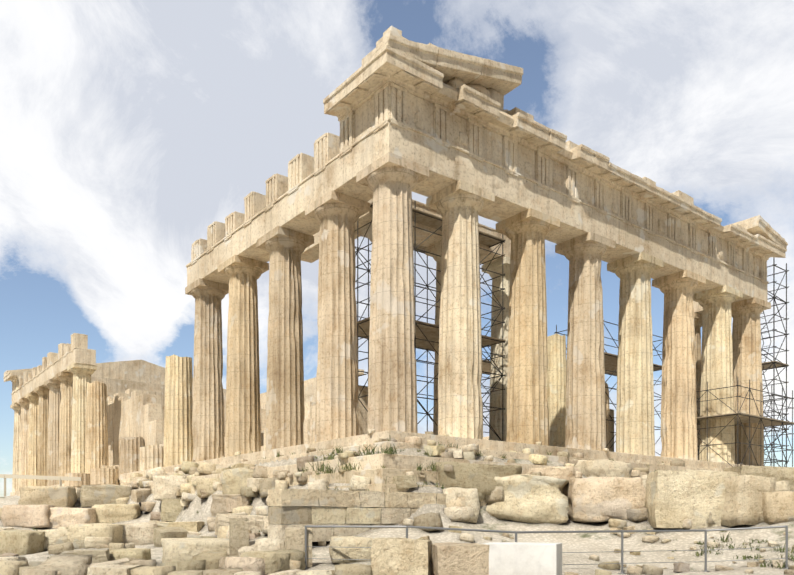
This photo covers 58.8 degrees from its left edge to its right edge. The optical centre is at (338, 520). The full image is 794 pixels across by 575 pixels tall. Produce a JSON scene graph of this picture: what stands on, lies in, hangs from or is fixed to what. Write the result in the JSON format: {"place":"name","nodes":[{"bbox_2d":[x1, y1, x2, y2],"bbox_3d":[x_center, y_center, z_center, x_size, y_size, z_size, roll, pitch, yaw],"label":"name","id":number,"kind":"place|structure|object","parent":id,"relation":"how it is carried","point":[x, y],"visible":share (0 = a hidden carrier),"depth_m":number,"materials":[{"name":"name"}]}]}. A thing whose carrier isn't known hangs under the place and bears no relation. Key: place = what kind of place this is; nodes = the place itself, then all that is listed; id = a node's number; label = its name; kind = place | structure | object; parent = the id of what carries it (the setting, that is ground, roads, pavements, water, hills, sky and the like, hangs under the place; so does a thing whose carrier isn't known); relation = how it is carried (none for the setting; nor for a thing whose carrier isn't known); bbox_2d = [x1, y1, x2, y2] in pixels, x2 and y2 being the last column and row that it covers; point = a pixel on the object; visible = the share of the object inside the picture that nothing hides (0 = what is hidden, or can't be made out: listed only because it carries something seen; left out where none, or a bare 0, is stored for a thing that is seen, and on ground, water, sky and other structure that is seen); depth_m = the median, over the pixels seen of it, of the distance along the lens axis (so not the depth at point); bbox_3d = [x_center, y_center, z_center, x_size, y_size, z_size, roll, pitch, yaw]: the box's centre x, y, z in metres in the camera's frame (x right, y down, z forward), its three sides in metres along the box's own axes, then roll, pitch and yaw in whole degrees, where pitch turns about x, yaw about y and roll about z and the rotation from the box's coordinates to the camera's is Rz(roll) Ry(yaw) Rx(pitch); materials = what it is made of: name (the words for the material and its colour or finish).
{"place":"outdoors","nodes":[
{"label":"outdoors","id":0,"kind":"place"},
{"bbox_2d":[0,448,793,574],"bbox_3d":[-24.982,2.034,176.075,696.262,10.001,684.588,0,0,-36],"label":"ground","id":1,"kind":"structure","parent":0,"point":[601,545],"depth_m":22.32,"materials":[{"name":"beige stone"}]},
{"bbox_2d":[0,474,81,496],"bbox_3d":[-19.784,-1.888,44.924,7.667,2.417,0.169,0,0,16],"label":"wooden barrier","id":2,"kind":"object","parent":1,"relation":"on","point":[59,478],"visible":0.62,"depth_m":44.68,"materials":[{"name":"beige wood"}]},
{"bbox_2d":[65,468,118,487],"bbox_3d":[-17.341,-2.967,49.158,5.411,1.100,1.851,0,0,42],"label":"fallen drums","id":3,"kind":"object","parent":1,"relation":"on","point":[99,476],"visible":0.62,"depth_m":47.51,"materials":[{"name":"stone"}]},
{"bbox_2d":[151,468,441,498],"bbox_3d":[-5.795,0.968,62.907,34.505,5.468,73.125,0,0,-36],"label":"foundations","id":4,"kind":"object","parent":1,"relation":"on","point":[379,481],"visible":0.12,"depth_m":24.34,"materials":[{"name":"beige stone"}]},
{"bbox_2d":[3,26,787,495],"bbox_3d":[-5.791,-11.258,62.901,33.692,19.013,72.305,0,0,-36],"label":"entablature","id":5,"kind":"structure","parent":4,"relation":"on","point":[395,92],"depth_m":31.11,"materials":[{"name":"stone"}]},
{"bbox_2d":[106,386,613,465],"bbox_3d":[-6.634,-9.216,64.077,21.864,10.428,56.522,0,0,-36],"label":"cella walls","id":6,"kind":"structure","parent":5,"relation":"on","point":[134,413],"depth_m":60.78,"materials":[{"name":"stone"}]},
{"bbox_2d":[10,152,770,491],"bbox_3d":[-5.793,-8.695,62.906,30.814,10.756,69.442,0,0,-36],"label":"columns","id":7,"kind":"structure","parent":5,"relation":"on","point":[60,424],"depth_m":33.62,"materials":[{"name":"stone"}]},
{"bbox_2d":[360,223,509,441],"bbox_3d":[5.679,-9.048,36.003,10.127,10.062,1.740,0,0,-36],"label":"restored porch columns","id":8,"kind":"structure","parent":5,"relation":"on","point":[495,419],"depth_m":37.79,"materials":[{"name":"stone"}]},
{"bbox_2d":[447,77,502,110],"bbox_3d":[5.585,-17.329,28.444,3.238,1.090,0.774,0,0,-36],"label":"pediment sculptures","id":9,"kind":"object","parent":5,"relation":"attached to","point":[457,83],"visible":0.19,"depth_m":28.32,"materials":[{"name":"stone"}]},
{"bbox_2d":[0,429,793,574],"bbox_3d":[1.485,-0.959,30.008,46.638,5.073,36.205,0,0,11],"label":"rubble blocks","id":10,"kind":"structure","parent":1,"relation":"on","point":[615,495],"depth_m":23.80,"materials":[{"name":"stone"}]},
{"bbox_2d":[32,435,793,568],"bbox_3d":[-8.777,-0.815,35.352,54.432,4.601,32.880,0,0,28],"label":"grass tufts","id":11,"kind":"object","parent":1,"relation":"on","point":[389,451],"visible":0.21,"depth_m":24.21,"materials":[{"name":"green plant"}]},
{"bbox_2d":[483,542,561,574],"bbox_3d":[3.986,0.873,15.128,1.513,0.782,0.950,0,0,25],"label":"new marble blocks","id":12,"kind":"object","parent":1,"relation":"on","point":[522,558],"depth_m":14.68,"materials":[{"name":"white stone"}]},
{"bbox_2d":[305,525,787,573],"bbox_3d":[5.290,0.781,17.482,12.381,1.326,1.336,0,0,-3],"label":"metal railing","id":13,"kind":"object","parent":1,"relation":"on","point":[705,561],"visible":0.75,"depth_m":17.66,"materials":[{"name":"silver metal"}]},
{"bbox_2d":[355,201,793,466],"bbox_3d":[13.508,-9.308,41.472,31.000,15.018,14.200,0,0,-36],"label":"scaffolding","id":14,"kind":"object","parent":1,"relation":"on","point":[707,445],"visible":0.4,"depth_m":39.85,"materials":[{"name":"metal"}]},
{"bbox_2d":[357,202,793,426],"bbox_3d":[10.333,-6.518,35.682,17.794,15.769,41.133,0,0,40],"label":"scaffold planks and battens","id":15,"kind":"object","parent":14,"relation":"on","point":[432,334],"visible":0.21,"depth_m":36.19,"materials":[{"name":"brown wood"}]},
{"bbox_2d":[0,0,793,496],"label":"sky","id":16,"kind":"structure","parent":0,"point":[129,128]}
]}

